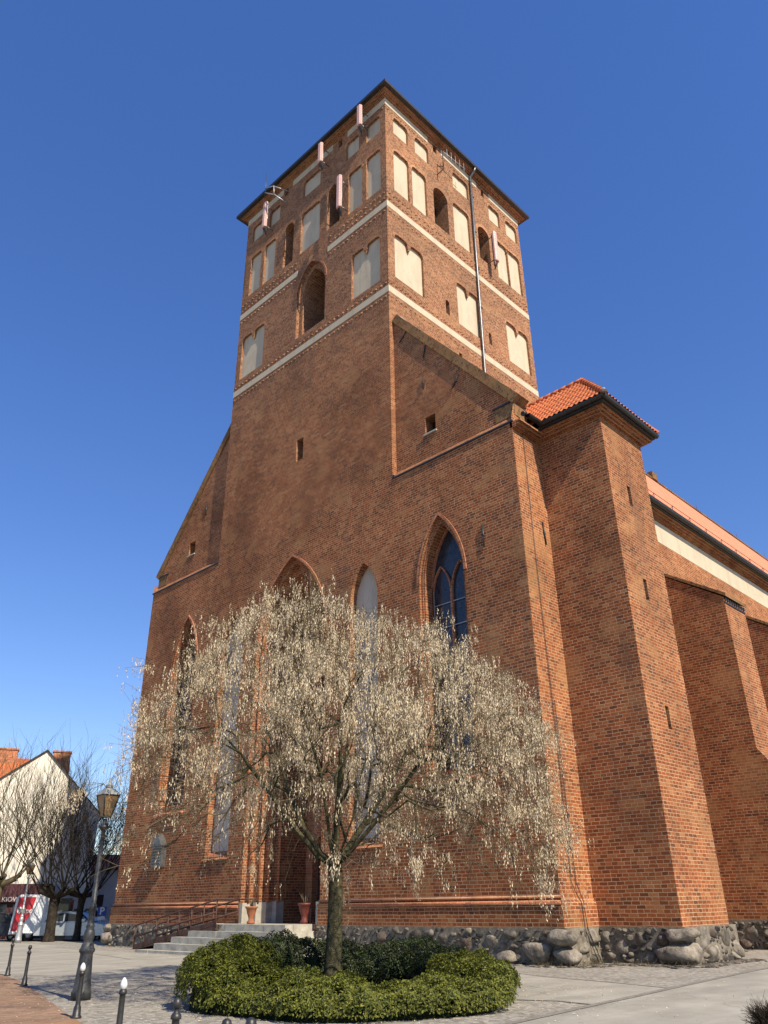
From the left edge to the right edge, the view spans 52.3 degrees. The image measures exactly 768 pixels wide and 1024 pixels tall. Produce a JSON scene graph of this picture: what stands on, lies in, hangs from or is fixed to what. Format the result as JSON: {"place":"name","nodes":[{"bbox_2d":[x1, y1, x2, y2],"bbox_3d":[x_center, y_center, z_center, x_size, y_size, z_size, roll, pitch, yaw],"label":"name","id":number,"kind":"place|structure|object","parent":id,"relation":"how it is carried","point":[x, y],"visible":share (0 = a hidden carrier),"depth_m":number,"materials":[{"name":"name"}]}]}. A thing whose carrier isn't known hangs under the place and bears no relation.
{"place":"outdoors","nodes":[
{"label":"outdoors","id":0,"kind":"place"},
{"bbox_2d":[0,974,82,1023],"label":"pavement","id":1,"kind":"structure","parent":0,"point":[15,1001],"depth_m":14.17,"materials":[{"name":"brick"}]},
{"bbox_2d":[20,945,31,985],"bbox_3d":[-8.431,10.707,18.471,0.166,0.842,0.170,8,-28,-17],"label":"bollard","id":2,"kind":"object","parent":1,"relation":"on","point":[24,978],"visible":1,"depth_m":18.41,"materials":[{"name":"black metal"}]},
{"bbox_2d":[0,942,201,977],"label":"plaza","id":3,"kind":"structure","parent":0,"point":[50,960],"depth_m":25.70,"materials":[{"name":"grey stone"}]},
{"bbox_2d":[2,973,748,1023],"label":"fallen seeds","id":4,"kind":"object","parent":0,"point":[349,1023],"visible":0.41,"depth_m":13.59,"materials":[{"name":"brown plant"}]},
{"bbox_2d":[0,936,767,1023],"bbox_3d":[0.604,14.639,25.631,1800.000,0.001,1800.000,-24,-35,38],"label":"ground","id":5,"kind":"structure","parent":0,"point":[55,990],"depth_m":16.66,"materials":[{"name":"stone"}]},
{"bbox_2d":[4,938,14,975],"bbox_3d":[-10.175,12.119,21.302,0.170,0.902,0.166,-8,-28,14],"label":"bollard","id":6,"kind":"object","parent":5,"relation":"on","point":[8,970],"visible":0.97,"depth_m":21.23,"materials":[{"name":"black metal"}]},
{"bbox_2d":[0,912,23,940],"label":"parked car","id":7,"kind":"object","parent":5,"relation":"on","point":[5,919],"visible":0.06,"depth_m":44.64,"materials":[{"name":"white paint"}]},
{"bbox_2d":[6,934,33,940],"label":"wheels","id":8,"kind":"object","parent":5,"relation":"on","point":[9,938],"visible":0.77,"depth_m":44.42,"materials":[{"name":"rubber"}]},
{"bbox_2d":[14,860,35,942],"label":"street lamp","id":9,"kind":"object","parent":5,"relation":"on","point":[18,936],"visible":0.88,"depth_m":42.85,"materials":[{"name":"metal"}]},
{"bbox_2d":[0,884,54,938],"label":"shop front","id":10,"kind":"object","parent":5,"relation":"on","point":[11,893],"visible":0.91,"depth_m":48.50,"materials":[{"name":"white paint"}]},
{"bbox_2d":[0,905,6,911],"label":"window","id":11,"kind":"structure","parent":10,"relation":"in","point":[3,908],"depth_m":48.20,"materials":[{"name":"grey glass"}]},
{"bbox_2d":[0,738,71,777],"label":"tiled house","id":12,"kind":"structure","parent":5,"relation":"on","point":[9,752],"depth_m":62.23,"materials":[{"name":"tile"}]},
{"bbox_2d":[0,750,99,936],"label":"gabled house","id":13,"kind":"structure","parent":5,"relation":"on","point":[10,872],"depth_m":51.79,"materials":[{"name":"paint"}]},
{"bbox_2d":[0,724,116,897],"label":"pollard tree","id":14,"kind":"object","parent":5,"relation":"on","point":[3,881],"visible":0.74,"depth_m":43.33,"materials":[{"name":"plant"}]},
{"bbox_2d":[8,895,108,940],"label":"parcel van","id":15,"kind":"object","parent":5,"relation":"on","point":[36,908],"visible":0.45,"depth_m":44.52,"materials":[{"name":"white paint"}]},
{"bbox_2d":[55,898,72,940],"bbox_3d":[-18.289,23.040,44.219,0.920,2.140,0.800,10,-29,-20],"label":"car","id":16,"kind":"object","parent":5,"relation":"on","point":[64,904],"depth_m":44.26,"materials":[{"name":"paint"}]},
{"bbox_2d":[0,725,128,941],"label":"pollard tree","id":17,"kind":"object","parent":5,"relation":"on","point":[46,890],"visible":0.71,"depth_m":43.75,"materials":[{"name":"brown plant"}]},
{"bbox_2d":[1,724,128,940],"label":"pollard tree","id":18,"kind":"object","parent":5,"relation":"on","point":[83,896],"visible":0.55,"depth_m":44.17,"materials":[{"name":"brown plant"}]},
{"bbox_2d":[33,911,108,939],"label":"parked car","id":19,"kind":"object","parent":5,"relation":"on","point":[65,923],"visible":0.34,"depth_m":43.56,"materials":[{"name":"silver metal"}]},
{"bbox_2d":[71,963,85,1018],"bbox_3d":[-5.028,7.903,12.924,0.170,0.792,0.166,11,-29,-22],"label":"bollard","id":20,"kind":"object","parent":5,"relation":"on","point":[76,1013],"visible":1,"depth_m":12.86,"materials":[{"name":"black metal"}]},
{"bbox_2d":[70,778,120,1000],"bbox_3d":[-5.978,7.701,16.250,0.396,4.160,0.396,-24,-35,38],"label":"street lamp","id":21,"kind":"object","parent":5,"relation":"on","point":[86,950],"visible":0.93,"depth_m":15.98,"materials":[{"name":"metal"}]},
{"bbox_2d":[97,906,106,940],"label":"parking sign","id":22,"kind":"object","parent":5,"relation":"on","point":[101,913],"visible":1,"depth_m":43.98,"materials":[{"name":"metal"}]},
{"bbox_2d":[89,854,119,920],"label":"grey house","id":23,"kind":"structure","parent":5,"relation":"on","point":[106,894],"depth_m":52.52,"materials":[{"name":"ceramic"}]},
{"bbox_2d":[96,893,104,906],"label":"window","id":24,"kind":"structure","parent":23,"relation":"in","point":[100,898],"depth_m":52.05,"materials":[{"name":"black glass"}]},
{"bbox_2d":[116,977,126,1023],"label":"bollard","id":25,"kind":"object","parent":5,"relation":"on","point":[122,993],"visible":1,"depth_m":9.68,"materials":[{"name":"black metal"}]},
{"bbox_2d":[170,997,181,1023],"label":"bollard","id":26,"kind":"object","parent":5,"relation":"on","point":[175,1017],"visible":1,"depth_m":7.48,"materials":[{"name":"black metal"}]},
{"bbox_2d":[132,898,255,948],"bbox_3d":[-8.039,17.127,32.401,7.363,1.907,1.139,-24,-35,38],"label":"railing","id":27,"kind":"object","parent":5,"relation":"on","point":[210,926],"depth_m":32.23,"materials":[{"name":"brown metal"}]},
{"bbox_2d":[222,1018,231,1023],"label":"bollard","id":28,"kind":"object","parent":5,"relation":"on","point":[226,1021],"visible":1,"depth_m":6.22,"materials":[{"name":"black metal"}]},
{"bbox_2d":[171,932,282,1014],"bbox_3d":[-2.910,8.653,14.878,2.087,1.149,3.880,4,-27,-9],"label":"hedge","id":29,"kind":"object","parent":5,"relation":"on","point":[208,960],"visible":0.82,"depth_m":13.80,"materials":[{"name":"green plant"}]},
{"bbox_2d":[135,923,321,956],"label":"stone steps","id":30,"kind":"structure","parent":5,"relation":"on","point":[193,941],"depth_m":29.76,"materials":[{"name":"grey stone"}]},
{"bbox_2d":[245,896,257,923],"bbox_3d":[-5.116,15.360,30.188,0.483,0.975,0.486,-24,-35,38],"label":"flower pot","id":31,"kind":"object","parent":30,"relation":"on","point":[251,909],"visible":0.99,"depth_m":30.03,"materials":[{"name":"ceramic"}]},
{"bbox_2d":[298,892,311,923],"bbox_3d":[-2.987,14.905,29.488,0.556,1.106,0.552,-24,-35,38],"label":"flower pot","id":32,"kind":"object","parent":30,"relation":"on","point":[304,909],"visible":1,"depth_m":29.30,"materials":[{"name":"ceramic"}]},
{"bbox_2d":[245,1017,256,1023],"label":"bollard","id":33,"kind":"object","parent":5,"relation":"on","point":[250,1020],"visible":1,"depth_m":5.71,"materials":[{"name":"black metal"}]},
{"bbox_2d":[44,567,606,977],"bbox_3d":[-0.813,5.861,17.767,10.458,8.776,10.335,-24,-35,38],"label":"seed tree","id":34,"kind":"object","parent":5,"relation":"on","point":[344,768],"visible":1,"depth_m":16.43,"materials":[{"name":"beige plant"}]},
{"bbox_2d":[193,946,522,1023],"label":"hedge","id":35,"kind":"object","parent":5,"relation":"on","point":[463,983],"visible":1,"depth_m":12.46,"materials":[{"name":"green plant"}]},
{"bbox_2d":[255,928,463,986],"bbox_3d":[-0.611,9.632,16.924,5.150,1.174,2.383,-1,-27,-1],"label":"hedge","id":36,"kind":"object","parent":5,"relation":"on","point":[370,964],"visible":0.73,"depth_m":16.60,"materials":[{"name":"green plant"}]},
{"bbox_2d":[100,78,767,965],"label":"church","id":37,"kind":"structure","parent":5,"relation":"on","point":[402,434],"depth_m":32.35,"materials":[{"name":"brick"}]},
{"bbox_2d":[150,834,166,866],"bbox_3d":[-10.676,15.995,36.986,1.000,1.450,0.338,-24,-35,38],"label":"window","id":38,"kind":"structure","parent":37,"relation":"attached to","point":[160,840],"depth_m":36.84,"materials":[{"name":"grey glass"}]},
{"bbox_2d":[152,632,195,817],"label":"window","id":39,"kind":"structure","parent":37,"relation":"in","point":[175,800],"depth_m":39.98,"materials":[{"name":"grey glass"}]},
{"bbox_2d":[262,201,273,234],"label":"panel antenna","id":40,"kind":"object","parent":37,"relation":"attached to","point":[266,207],"visible":1,"depth_m":49.66,"materials":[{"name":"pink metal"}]},
{"bbox_2d":[264,174,289,203],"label":"whip aerial","id":41,"kind":"object","parent":37,"relation":"attached to","point":[273,191],"visible":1,"depth_m":49.83,"materials":[{"name":"metal"}]},
{"bbox_2d":[317,847,320,901],"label":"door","id":42,"kind":"structure","parent":37,"relation":"in","point":[319,862],"depth_m":33.34,"materials":[{"name":"brown wood"}]},
{"bbox_2d":[318,142,328,169],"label":"panel antenna","id":43,"kind":"object","parent":37,"relation":"attached to","point":[321,149],"visible":1,"depth_m":46.87,"materials":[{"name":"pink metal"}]},
{"bbox_2d":[336,174,347,215],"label":"panel antenna","id":44,"kind":"object","parent":37,"relation":"attached to","point":[339,192],"visible":1,"depth_m":43.70,"materials":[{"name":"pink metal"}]},
{"bbox_2d":[357,104,367,133],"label":"panel antenna","id":45,"kind":"object","parent":37,"relation":"attached to","point":[360,112],"visible":1,"depth_m":44.83,"materials":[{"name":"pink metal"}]},
{"bbox_2d":[437,149,464,174],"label":"yagi aerial","id":46,"kind":"object","parent":37,"relation":"attached to","point":[451,161],"visible":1,"depth_m":47.20,"materials":[{"name":"black metal"}]},
{"bbox_2d":[422,528,480,786],"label":"window","id":47,"kind":"structure","parent":37,"relation":"in","point":[448,588],"depth_m":29.83,"materials":[{"name":"blue glass"}]},
{"bbox_2d":[486,231,498,268],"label":"panel antenna","id":48,"kind":"object","parent":37,"relation":"attached to","point":[493,237],"visible":1,"depth_m":47.58,"materials":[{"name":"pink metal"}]},
{"bbox_2d":[516,999,588,1003],"bbox_3d":[2.843,8.839,14.153,2.019,0.001,0.262,-20,-32,33],"label":"path edging","id":49,"kind":"object","parent":5,"relation":"on","point":[555,1000],"visible":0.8,"depth_m":14.09,"materials":[{"name":"stone"}]},
{"bbox_2d":[517,973,667,987],"bbox_3d":[4.342,10.754,18.013,0.244,0.001,5.574,14,-30,-26],"label":"path edging","id":50,"kind":"object","parent":5,"relation":"on","point":[594,980],"visible":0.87,"depth_m":17.31,"materials":[{"name":"stone"}]},
{"bbox_2d":[533,958,691,967],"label":"dry grass","id":51,"kind":"structure","parent":5,"relation":"on","point":[591,963],"depth_m":21.57,"materials":[{"name":"beige plant"}]},
{"bbox_2d":[0,0,767,854],"label":"sky","id":52,"kind":"structure","parent":0,"point":[631,136],"materials":[{"name":"blue"}]},
{"bbox_2d":[104,945,767,968],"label":"gravel","id":53,"kind":"structure","parent":0,"point":[710,965],"depth_m":21.32,"materials":[{"name":"grey gravel"}]},
{"bbox_2d":[503,974,662,1003],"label":"path","id":54,"kind":"structure","parent":0,"point":[584,992],"depth_m":15.76,"materials":[{"name":"grey concrete"}]},
{"bbox_2d":[515,969,767,1023],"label":"road","id":55,"kind":"structure","parent":0,"point":[719,1001],"depth_m":13.10,"materials":[{"name":"grey concrete"}]},
{"bbox_2d":[501,967,767,1023],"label":"drain channel","id":56,"kind":"object","parent":55,"relation":"on","point":[568,1010],"visible":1,"depth_m":14.08,"materials":[{"name":"stone"}]},
{"bbox_2d":[741,990,767,1023],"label":"dry shrub","id":57,"kind":"object","parent":55,"relation":"on","point":[760,1016],"visible":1,"depth_m":10.53,"materials":[{"name":"brown plant"}]}
]}

